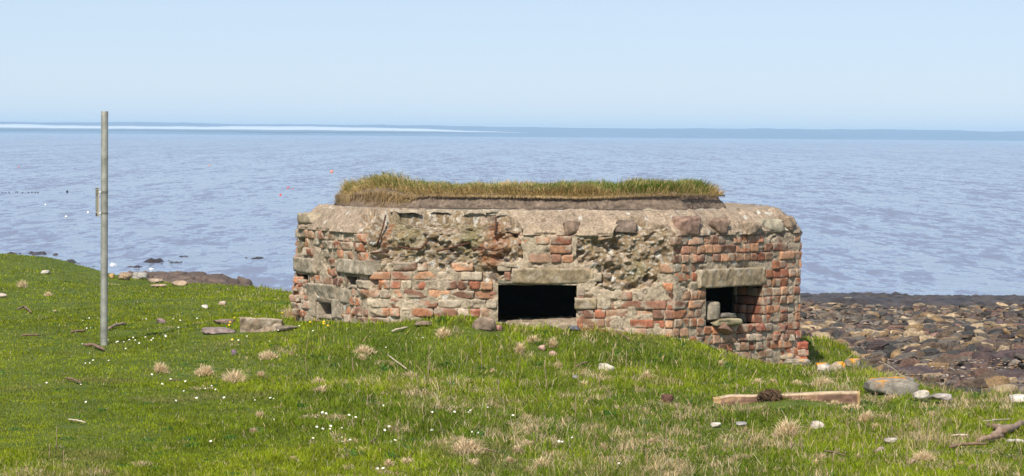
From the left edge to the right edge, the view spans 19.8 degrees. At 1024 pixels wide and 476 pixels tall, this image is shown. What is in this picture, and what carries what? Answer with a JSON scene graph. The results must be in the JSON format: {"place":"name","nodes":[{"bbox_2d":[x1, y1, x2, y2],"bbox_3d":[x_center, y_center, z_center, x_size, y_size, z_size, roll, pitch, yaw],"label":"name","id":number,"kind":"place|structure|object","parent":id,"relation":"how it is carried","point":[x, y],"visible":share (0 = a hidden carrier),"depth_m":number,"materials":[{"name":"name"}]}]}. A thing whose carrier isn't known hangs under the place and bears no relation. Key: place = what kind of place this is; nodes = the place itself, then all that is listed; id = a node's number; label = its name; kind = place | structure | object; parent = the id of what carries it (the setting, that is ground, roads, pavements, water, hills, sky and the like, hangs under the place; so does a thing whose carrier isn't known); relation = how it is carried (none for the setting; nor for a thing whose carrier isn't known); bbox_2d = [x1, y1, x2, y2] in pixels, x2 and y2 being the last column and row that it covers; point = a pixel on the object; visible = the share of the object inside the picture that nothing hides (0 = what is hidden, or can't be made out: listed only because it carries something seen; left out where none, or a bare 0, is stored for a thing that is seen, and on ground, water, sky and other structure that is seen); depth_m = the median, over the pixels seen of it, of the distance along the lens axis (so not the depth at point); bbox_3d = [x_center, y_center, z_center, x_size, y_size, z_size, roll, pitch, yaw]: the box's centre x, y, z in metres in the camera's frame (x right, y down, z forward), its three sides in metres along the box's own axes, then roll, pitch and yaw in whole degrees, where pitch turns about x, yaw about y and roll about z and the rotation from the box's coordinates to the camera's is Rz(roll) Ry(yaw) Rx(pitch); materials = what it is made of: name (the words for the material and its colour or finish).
{"place":"outdoors","nodes":[
{"label":"outdoors","id":0,"kind":"place"},
{"bbox_2d":[0,124,526,133],"bbox_3d":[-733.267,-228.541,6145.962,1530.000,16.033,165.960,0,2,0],"label":"mist bank","id":1,"kind":"structure","parent":0,"point":[240,129],"depth_m":6094.16,"materials":[{"name":"white"}]},
{"bbox_2d":[0,133,1023,295],"bbox_3d":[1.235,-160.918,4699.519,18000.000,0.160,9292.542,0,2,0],"label":"sea","id":2,"kind":"structure","parent":0,"point":[927,217],"depth_m":245.93,"materials":[{"name":"blue liquid"}]},
{"bbox_2d":[9,251,57,254],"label":"seaweed rock","id":3,"kind":"object","parent":2,"relation":"in","point":[38,253],"visible":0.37,"depth_m":107.59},
{"bbox_2d":[144,258,181,263],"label":"seaweed rock","id":4,"kind":"object","parent":2,"relation":"in","point":[152,260],"visible":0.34,"depth_m":101.67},
{"bbox_2d":[0,253,1023,475],"bbox_3d":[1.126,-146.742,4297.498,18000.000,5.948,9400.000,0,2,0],"label":"ground","id":5,"kind":"structure","parent":0,"point":[474,331],"depth_m":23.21,"materials":[{"name":"plant"}]},
{"bbox_2d":[14,280,26,287],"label":"dry tussock","id":6,"kind":"object","parent":5,"relation":"on","point":[23,284],"visible":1,"depth_m":34.38,"materials":[{"name":"beige plant"}]},
{"bbox_2d":[83,343,105,350],"bbox_3d":[-3.474,0.907,24.534,0.059,0.038,0.511,-1,2,-28],"label":"driftwood","id":7,"kind":"object","parent":5,"relation":"on","point":[94,345],"visible":1,"depth_m":24.56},
{"bbox_2d":[100,111,107,345],"bbox_3d":[-3.465,0.018,24.927,0.061,2.188,0.061,0,2,0],"label":"metal post","id":8,"kind":"object","parent":5,"relation":"on","point":[104,242],"visible":0.9,"depth_m":24.90,"materials":[{"name":"metal"}]},
{"bbox_2d":[95,187,107,216],"bbox_3d":[-3.490,-0.306,24.972,0.087,0.245,0.189,0,2,-16],"label":"notice plate","id":9,"kind":"object","parent":8,"relation":"attached to","point":[97,213],"visible":1,"depth_m":24.90,"materials":[{"name":"metal"}]},
{"bbox_2d":[108,322,126,329],"bbox_3d":[-3.666,0.810,27.192,0.040,0.042,0.754,1,2,4],"label":"driftwood","id":10,"kind":"object","parent":5,"relation":"on","point":[116,324],"visible":0.98,"depth_m":27.20,"materials":[{"name":"brown wood"}]},
{"bbox_2d":[118,272,131,279],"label":"boulder","id":11,"kind":"object","parent":5,"relation":"on","point":[124,276],"visible":1,"depth_m":38.09,"materials":[{"name":"stone"}]},
{"bbox_2d":[132,272,147,279],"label":"boulder","id":12,"kind":"object","parent":5,"relation":"on","point":[140,275],"visible":1,"depth_m":38.44,"materials":[{"name":"stone"}]},
{"bbox_2d":[148,278,162,282],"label":"flat stone","id":13,"kind":"object","parent":5,"relation":"on","point":[156,280],"visible":1,"depth_m":38.04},
{"bbox_2d":[147,362,170,372],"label":"dry tussock","id":14,"kind":"object","parent":5,"relation":"on","point":[160,368],"visible":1,"depth_m":22.63,"materials":[{"name":"beige plant"}]},
{"bbox_2d":[171,280,186,285],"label":"flat stone","id":15,"kind":"object","parent":5,"relation":"on","point":[180,283],"visible":1,"depth_m":37.35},
{"bbox_2d":[128,271,253,285],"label":"shore rock","id":16,"kind":"object","parent":5,"relation":"on","point":[197,277],"visible":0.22,"depth_m":71.80,"materials":[{"name":"stone"}]},
{"bbox_2d":[193,364,215,376],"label":"dry tussock","id":17,"kind":"object","parent":5,"relation":"on","point":[204,370],"visible":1,"depth_m":22.54,"materials":[{"name":"beige plant"}]},
{"bbox_2d":[201,327,235,333],"bbox_3d":[-2.563,0.809,25.630,0.307,0.057,0.245,0,2,-9],"label":"flat stone","id":18,"kind":"object","parent":5,"relation":"on","point":[215,330],"visible":1,"depth_m":25.54,"materials":[{"name":"stone"}]},
{"bbox_2d":[213,319,234,323],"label":"flat stone","id":19,"kind":"object","parent":5,"relation":"on","point":[223,321],"visible":0.94,"depth_m":26.46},
{"bbox_2d":[220,368,249,382],"bbox_3d":[-2.104,1.039,22.233,0.383,0.114,0.342,1,2,19],"label":"dry tussock","id":20,"kind":"object","parent":5,"relation":"on","point":[234,377],"visible":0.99,"depth_m":22.21,"materials":[{"name":"beige plant"}]},
{"bbox_2d":[240,317,283,331],"bbox_3d":[-2.191,0.817,25.689,0.371,0.265,0.276,0,2,0],"label":"concrete slab","id":21,"kind":"object","parent":5,"relation":"on","point":[249,324],"depth_m":25.59,"materials":[{"name":"concrete"}]},
{"bbox_2d":[257,350,279,359],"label":"dry tussock","id":22,"kind":"object","parent":5,"relation":"on","point":[266,354],"visible":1,"depth_m":23.43,"materials":[{"name":"beige plant"}]},
{"bbox_2d":[275,326,298,331],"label":"flat stone","id":23,"kind":"object","parent":5,"relation":"on","point":[284,328],"visible":0.95,"depth_m":25.45,"materials":[{"name":"stone"}]},
{"bbox_2d":[279,306,295,317],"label":"dry tussock","id":24,"kind":"object","parent":5,"relation":"on","point":[289,312],"visible":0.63,"depth_m":26.75,"materials":[{"name":"beige plant"}]},
{"bbox_2d":[353,344,376,355],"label":"dry tussock","id":25,"kind":"object","parent":5,"relation":"on","point":[364,349],"visible":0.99,"depth_m":23.64,"materials":[{"name":"beige plant"}]},
{"bbox_2d":[414,321,431,325],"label":"flat stone","id":26,"kind":"object","parent":5,"relation":"on","point":[425,323],"visible":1,"depth_m":24.58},
{"bbox_2d":[434,327,451,339],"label":"dry tussock","id":27,"kind":"object","parent":5,"relation":"on","point":[444,332],"visible":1,"depth_m":24.24,"materials":[{"name":"beige plant"}]},
{"bbox_2d":[443,435,493,455],"bbox_3d":[-0.268,1.210,17.194,0.423,0.113,0.400,0,2,0],"label":"dry tussock","id":28,"kind":"object","parent":5,"relation":"on","point":[464,445],"visible":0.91,"depth_m":17.16,"materials":[{"name":"beige plant"}]},
{"bbox_2d":[472,316,494,331],"bbox_3d":[-0.237,0.719,24.545,0.196,0.133,0.163,0,2,-3],"label":"stone","id":29,"kind":"object","parent":5,"relation":"on","point":[485,323],"visible":1,"depth_m":24.47,"materials":[{"name":"stone"}]},
{"bbox_2d":[510,340,526,352],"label":"dry tussock","id":30,"kind":"object","parent":5,"relation":"on","point":[519,346],"visible":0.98,"depth_m":23.80,"materials":[{"name":"beige plant"}]},
{"bbox_2d":[512,445,525,453],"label":"dry tussock","id":31,"kind":"object","parent":5,"relation":"on","point":[517,448],"visible":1,"depth_m":17.24,"materials":[{"name":"beige plant"}]},
{"bbox_2d":[524,334,540,342],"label":"dry tussock","id":32,"kind":"object","parent":5,"relation":"on","point":[535,338],"visible":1,"depth_m":24.16,"materials":[{"name":"beige plant"}]},
{"bbox_2d":[529,454,553,465],"bbox_3d":[0.179,1.268,16.632,0.275,0.087,0.269,-1,3,-43],"label":"dry tussock","id":33,"kind":"object","parent":5,"relation":"on","point":[543,458],"visible":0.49,"depth_m":16.61,"materials":[{"name":"beige plant"}]},
{"bbox_2d":[289,203,808,363],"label":"pillbox","id":34,"kind":"structure","parent":5,"relation":"on","point":[648,271],"depth_m":25.14,"materials":[{"name":"brick"}]},
{"bbox_2d":[329,170,734,209],"bbox_3d":[0.128,-0.461,26.949,3.954,0.363,2.861,0,2,0],"label":"turf mound","id":35,"kind":"object","parent":34,"relation":"on","point":[382,190],"visible":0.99,"depth_m":25.97,"materials":[{"name":"plant"}]},
{"bbox_2d":[714,322,731,334],"bbox_3d":[1.834,0.783,25.450,0.124,0.078,0.178,3,-23,46],"label":"loose stone","id":36,"kind":"object","parent":34,"relation":"on","point":[723,328],"visible":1,"depth_m":25.41,"materials":[{"name":"stone"}]},
{"bbox_2d":[709,318,741,325],"bbox_3d":[1.845,0.731,25.513,0.361,0.070,0.199,-1,3,-44],"label":"loose stone","id":37,"kind":"object","parent":34,"relation":"on","point":[731,321],"visible":1,"depth_m":25.45,"materials":[{"name":"stone"}]},
{"bbox_2d":[705,301,719,320],"bbox_3d":[1.706,0.633,25.446,0.137,0.176,0.169,-1,3,-44],"label":"upright block","id":38,"kind":"object","parent":37,"relation":"on","point":[712,310],"depth_m":25.39,"materials":[{"name":"stone"}]},
{"bbox_2d":[720,313,736,317],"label":"loose stone","id":39,"kind":"object","parent":37,"relation":"on","point":[727,315],"visible":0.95,"depth_m":25.50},
{"bbox_2d":[546,336,561,347],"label":"dry tussock","id":40,"kind":"object","parent":5,"relation":"on","point":[554,343],"visible":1,"depth_m":24.02,"materials":[{"name":"beige plant"}]},
{"bbox_2d":[567,325,580,330],"bbox_3d":[0.527,0.769,24.857,0.111,0.056,0.089,0,2,-9],"label":"slate","id":41,"kind":"object","parent":5,"relation":"on","point":[575,327],"visible":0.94,"depth_m":24.82,"materials":[{"name":"stone"}]},
{"bbox_2d":[579,326,607,332],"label":"dry tussock","id":42,"kind":"object","parent":5,"relation":"on","point":[590,328],"visible":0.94,"depth_m":24.86,"materials":[{"name":"beige plant"}]},
{"bbox_2d":[598,363,614,370],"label":"stone","id":43,"kind":"object","parent":5,"relation":"on","point":[608,366],"visible":0.64,"depth_m":22.79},
{"bbox_2d":[640,369,654,378],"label":"dry tussock","id":44,"kind":"object","parent":5,"relation":"on","point":[646,373],"visible":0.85,"depth_m":22.07,"materials":[{"name":"beige plant"}]},
{"bbox_2d":[661,394,673,402],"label":"stone","id":45,"kind":"object","parent":5,"relation":"on","point":[666,397],"visible":0.78,"depth_m":20.31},
{"bbox_2d":[712,391,859,404],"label":"timber beam","id":46,"kind":"structure","parent":5,"relation":"on","point":[851,397],"depth_m":20.31,"materials":[{"name":"wood"}]},
{"bbox_2d":[755,388,785,402],"bbox_3d":[1.797,1.112,20.297,0.250,0.146,0.161,0,2,0],"label":"seaweed clump","id":47,"kind":"object","parent":46,"relation":"on","point":[773,394],"visible":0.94,"depth_m":20.26,"materials":[{"name":"plant"}]},
{"bbox_2d":[780,353,793,360],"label":"stone","id":48,"kind":"object","parent":5,"relation":"on","point":[784,357],"visible":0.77,"depth_m":26.03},
{"bbox_2d":[767,415,808,438],"bbox_3d":[1.733,1.153,17.992,0.430,0.170,0.430,-2,3,-44],"label":"dry tussock","id":49,"kind":"object","parent":5,"relation":"on","point":[789,426],"visible":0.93,"depth_m":17.98,"materials":[{"name":"beige plant"}]},
{"bbox_2d":[782,358,810,365],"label":"flat stone","id":50,"kind":"object","parent":5,"relation":"on","point":[802,361],"visible":0.75,"depth_m":25.97,"materials":[{"name":"stone"}]},
{"bbox_2d":[810,420,824,428],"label":"stone","id":51,"kind":"object","parent":5,"relation":"on","point":[815,425],"visible":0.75,"depth_m":18.59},
{"bbox_2d":[800,374,835,386],"bbox_3d":[2.282,1.050,21.594,0.390,0.124,0.338,0,2,0],"label":"dry tussock","id":52,"kind":"object","parent":5,"relation":"on","point":[829,381],"visible":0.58,"depth_m":21.58,"materials":[{"name":"beige plant"}]},
{"bbox_2d":[812,332,830,339],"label":"beach stone","id":53,"kind":"object","parent":5,"relation":"on","point":[823,333],"visible":0.31,"depth_m":47.50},
{"bbox_2d":[816,362,830,372],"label":"stone","id":54,"kind":"object","parent":5,"relation":"on","point":[821,366],"visible":0.75,"depth_m":24.62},
{"bbox_2d":[830,361,845,371],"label":"stone","id":55,"kind":"object","parent":5,"relation":"on","point":[836,365],"visible":0.65,"depth_m":26.30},
{"bbox_2d":[842,402,860,409],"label":"dry tussock","id":56,"kind":"object","parent":5,"relation":"on","point":[855,406],"visible":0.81,"depth_m":19.82,"materials":[{"name":"beige plant"}]},
{"bbox_2d":[844,358,860,367],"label":"stone","id":57,"kind":"object","parent":5,"relation":"on","point":[848,361],"visible":0.69,"depth_m":26.81,"materials":[{"name":"stone"}]},
{"bbox_2d":[851,336,866,340],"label":"beach stone","id":58,"kind":"object","parent":5,"relation":"on","point":[859,338],"visible":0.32,"depth_m":46.87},
{"bbox_2d":[852,347,867,353],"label":"beach stone","id":59,"kind":"object","parent":5,"relation":"on","point":[860,350],"visible":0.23,"depth_m":41.39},
{"bbox_2d":[851,408,880,423],"bbox_3d":[2.268,1.139,18.781,0.281,0.107,0.283,-1,2,-35],"label":"dry tussock","id":60,"kind":"object","parent":5,"relation":"on","point":[864,418],"visible":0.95,"depth_m":18.77,"materials":[{"name":"beige plant"}]},
{"bbox_2d":[862,329,876,333],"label":"beach stone","id":61,"kind":"object","parent":5,"relation":"on","point":[869,331],"visible":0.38,"depth_m":50.91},
{"bbox_2d":[863,358,883,364],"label":"beach stone","id":62,"kind":"object","parent":5,"relation":"on","point":[870,361],"visible":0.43,"depth_m":39.58,"materials":[{"name":"stone"}]},
{"bbox_2d":[864,353,882,357],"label":"beach stone","id":63,"kind":"object","parent":5,"relation":"on","point":[874,355],"visible":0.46,"depth_m":40.82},
{"bbox_2d":[867,340,888,349],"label":"beach stone","id":64,"kind":"object","parent":5,"relation":"on","point":[877,344],"visible":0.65,"depth_m":44.23,"materials":[{"name":"stone"}]},
{"bbox_2d":[884,437,896,443],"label":"pebble","id":65,"kind":"object","parent":5,"relation":"on","point":[889,440],"visible":0.89,"depth_m":17.78,"materials":[{"name":"stone"}]},
{"bbox_2d":[863,376,918,397],"bbox_3d":[2.716,1.069,21.003,0.391,0.149,0.300,0,2,-9],"label":"boulder","id":66,"kind":"object","parent":5,"relation":"on","point":[884,385],"visible":0.8,"depth_m":20.91,"materials":[{"name":"stone"}]},
{"bbox_2d":[893,342,906,350],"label":"beach stone","id":67,"kind":"object","parent":5,"relation":"on","point":[899,345],"visible":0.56,"depth_m":44.56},
{"bbox_2d":[894,337,910,341],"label":"beach stone","id":68,"kind":"object","parent":5,"relation":"on","point":[906,339],"visible":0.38,"depth_m":45.87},
{"bbox_2d":[893,352,917,359],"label":"beach stone","id":69,"kind":"object","parent":5,"relation":"on","point":[907,355],"visible":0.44,"depth_m":40.71,"materials":[{"name":"stone"}]},
{"bbox_2d":[799,297,1023,395],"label":"beach stones","id":70,"kind":"object","parent":5,"relation":"on","point":[980,321],"visible":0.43,"depth_m":58.31,"materials":[{"name":"stone"}]},
{"bbox_2d":[800,291,1023,307],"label":"seaweed","id":71,"kind":"object","parent":70,"relation":"on","point":[895,299],"visible":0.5,"depth_m":75.59,"materials":[{"name":"plant"}]},
{"bbox_2d":[900,358,922,365],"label":"beach stone","id":72,"kind":"object","parent":5,"relation":"on","point":[911,361],"visible":0.38,"depth_m":39.32,"materials":[{"name":"stone"}]},
{"bbox_2d":[903,330,924,336],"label":"beach stone","id":73,"kind":"object","parent":5,"relation":"on","point":[906,333],"visible":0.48,"depth_m":48.84,"materials":[{"name":"stone"}]},
{"bbox_2d":[905,323,923,328],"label":"beach stone","id":74,"kind":"object","parent":5,"relation":"on","point":[918,326],"visible":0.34,"depth_m":53.47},
{"bbox_2d":[911,351,925,358],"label":"beach stone","id":75,"kind":"object","parent":5,"relation":"on","point":[920,353],"visible":0.25,"depth_m":41.17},
{"bbox_2d":[913,390,929,399],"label":"stone","id":76,"kind":"object","parent":5,"relation":"on","point":[923,394],"visible":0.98,"depth_m":20.39,"materials":[{"name":"stone"}]},
{"bbox_2d":[908,448,939,461],"bbox_3d":[2.310,1.224,16.534,0.261,0.088,0.244,2,3,42],"label":"dry tussock","id":77,"kind":"object","parent":5,"relation":"on","point":[922,454],"visible":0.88,"depth_m":16.52,"materials":[{"name":"beige plant"}]},
{"bbox_2d":[916,343,937,348],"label":"beach stone","id":78,"kind":"object","parent":5,"relation":"on","point":[931,345],"visible":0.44,"depth_m":43.24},
{"bbox_2d":[919,335,935,341],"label":"beach stone","id":79,"kind":"object","parent":5,"relation":"on","point":[924,337],"visible":0.28,"depth_m":45.92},
{"bbox_2d":[920,348,936,353],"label":"beach stone","id":80,"kind":"object","parent":5,"relation":"on","point":[927,350],"visible":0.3,"depth_m":41.80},
{"bbox_2d":[919,338,937,343],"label":"beach stone","id":81,"kind":"object","parent":5,"relation":"on","point":[929,340],"visible":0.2,"depth_m":45.23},
{"bbox_2d":[926,341,946,350],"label":"beach stone","id":82,"kind":"object","parent":5,"relation":"on","point":[941,346],"visible":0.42,"depth_m":43.56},
{"bbox_2d":[927,362,948,368],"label":"beach stone","id":83,"kind":"object","parent":5,"relation":"on","point":[937,364],"visible":0.48,"depth_m":38.98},
{"bbox_2d":[927,393,951,400],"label":"flat stone","id":84,"kind":"object","parent":5,"relation":"on","point":[941,396],"visible":0.96,"depth_m":20.24,"materials":[{"name":"stone"}]},
{"bbox_2d":[857,340,1023,389],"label":"shingle","id":85,"kind":"object","parent":5,"relation":"on","point":[951,365],"visible":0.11,"depth_m":38.74,"materials":[{"name":"stone"}]},
{"bbox_2d":[933,330,952,338],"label":"beach stone","id":86,"kind":"object","parent":5,"relation":"on","point":[944,333],"visible":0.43,"depth_m":48.58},
{"bbox_2d":[932,357,958,367],"bbox_3d":[5.846,1.686,39.546,0.367,0.177,0.257,13,-6,42],"label":"beach stone","id":87,"kind":"object","parent":5,"relation":"on","point":[945,360],"visible":0.54,"depth_m":39.48,"materials":[{"name":"stone"}]},
{"bbox_2d":[938,338,959,345],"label":"beach stone","id":88,"kind":"object","parent":5,"relation":"on","point":[952,341],"visible":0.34,"depth_m":44.71,"materials":[{"name":"stone"}]},
{"bbox_2d":[881,349,1023,391],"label":"rock shelf","id":89,"kind":"object","parent":5,"relation":"on","point":[988,357],"visible":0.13,"depth_m":36.89,"materials":[{"name":"stone"}]},
{"bbox_2d":[920,372,946,379],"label":"beach stone","id":90,"kind":"object","parent":89,"relation":"on","point":[925,375],"visible":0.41,"depth_m":35.17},
{"bbox_2d":[923,377,944,381],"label":"beach stone","id":91,"kind":"object","parent":89,"relation":"on","point":[930,379],"visible":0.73,"depth_m":34.64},
{"bbox_2d":[946,350,961,354],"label":"beach stone","id":92,"kind":"object","parent":5,"relation":"on","point":[955,352],"visible":0.21,"depth_m":41.92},
{"bbox_2d":[946,370,965,375],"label":"beach stone","id":93,"kind":"object","parent":5,"relation":"on","point":[954,371],"visible":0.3,"depth_m":36.12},
{"bbox_2d":[958,352,973,356],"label":"beach stone","id":94,"kind":"object","parent":5,"relation":"on","point":[968,354],"visible":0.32,"depth_m":40.55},
{"bbox_2d":[958,335,975,339],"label":"beach stone","id":95,"kind":"object","parent":5,"relation":"on","point":[969,337],"visible":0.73,"depth_m":47.75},
{"bbox_2d":[961,330,974,334],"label":"beach stone","id":96,"kind":"object","parent":5,"relation":"on","point":[968,332],"visible":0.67,"depth_m":48.02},
{"bbox_2d":[949,442,986,447],"bbox_3d":[2.695,1.226,17.382,0.233,0.034,0.061,0,2,-8],"label":"driftwood","id":97,"kind":"object","parent":5,"relation":"on","point":[966,444],"visible":0.96,"depth_m":17.38,"materials":[{"name":"wood"}]},
{"bbox_2d":[966,343,977,351],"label":"beach stone","id":98,"kind":"object","parent":5,"relation":"on","point":[971,348],"visible":0.32,"depth_m":43.29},
{"bbox_2d":[960,379,987,388],"bbox_3d":[5.294,1.708,33.824,0.380,0.144,0.244,-1,-16,-36],"label":"beach stone","id":99,"kind":"object","parent":5,"relation":"on","point":[978,383],"visible":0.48,"depth_m":33.72,"materials":[{"name":"stone"}]},
{"bbox_2d":[972,363,987,367],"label":"beach stone","id":100,"kind":"object","parent":5,"relation":"on","point":[979,365],"visible":0.6,"depth_m":38.93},
{"bbox_2d":[970,367,990,377],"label":"beach stone","id":101,"kind":"object","parent":5,"relation":"on","point":[978,372],"visible":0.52,"depth_m":35.15,"materials":[{"name":"stone"}]},
{"bbox_2d":[976,345,993,352],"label":"beach stone","id":102,"kind":"object","parent":5,"relation":"on","point":[981,348],"visible":0.38,"depth_m":42.33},
{"bbox_2d":[976,371,1000,378],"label":"beach stone","id":103,"kind":"object","parent":5,"relation":"on","point":[988,374],"visible":0.43,"depth_m":35.08,"materials":[{"name":"stone"}]},
{"bbox_2d":[975,433,1004,442],"bbox_3d":[2.896,1.210,17.762,0.039,0.045,0.419,2,2,31],"label":"driftwood","id":104,"kind":"object","parent":5,"relation":"on","point":[994,436],"visible":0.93,"depth_m":17.74,"materials":[{"name":"brown wood"}]},
{"bbox_2d":[985,376,1009,387],"bbox_3d":[5.599,1.711,34.032,0.347,0.211,0.240,-15,-5,43],"label":"beach stone","id":105,"kind":"object","parent":5,"relation":"on","point":[995,380],"visible":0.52,"depth_m":33.97,"materials":[{"name":"stone"}]},
{"bbox_2d":[987,422,1007,433],"bbox_3d":[2.993,1.174,18.107,0.044,0.053,0.280,0,2,-13],"label":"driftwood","id":106,"kind":"object","parent":5,"relation":"on","point":[995,426],"visible":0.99,"depth_m":18.11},
{"bbox_2d":[996,345,1008,351],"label":"beach stone","id":107,"kind":"object","parent":5,"relation":"on","point":[1002,347],"visible":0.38,"depth_m":43.15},
{"bbox_2d":[990,420,1023,434],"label":"driftwood","id":108,"kind":"object","parent":5,"relation":"on","point":[1012,428],"visible":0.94,"depth_m":18.06,"materials":[{"name":"brown wood"}]},
{"bbox_2d":[1009,394,1023,402],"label":"flat stone","id":109,"kind":"object","parent":5,"relation":"on","point":[1017,398],"visible":0.87,"depth_m":20.45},
{"bbox_2d":[0,122,1023,140],"bbox_3d":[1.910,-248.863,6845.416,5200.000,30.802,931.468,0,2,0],"label":"distant coast hills","id":110,"kind":"structure","parent":0,"point":[863,134],"depth_m":6445.97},
{"bbox_2d":[0,0,1023,131],"label":"sky","id":111,"kind":"structure","parent":0,"point":[646,64],"materials":[{"name":"blue"}]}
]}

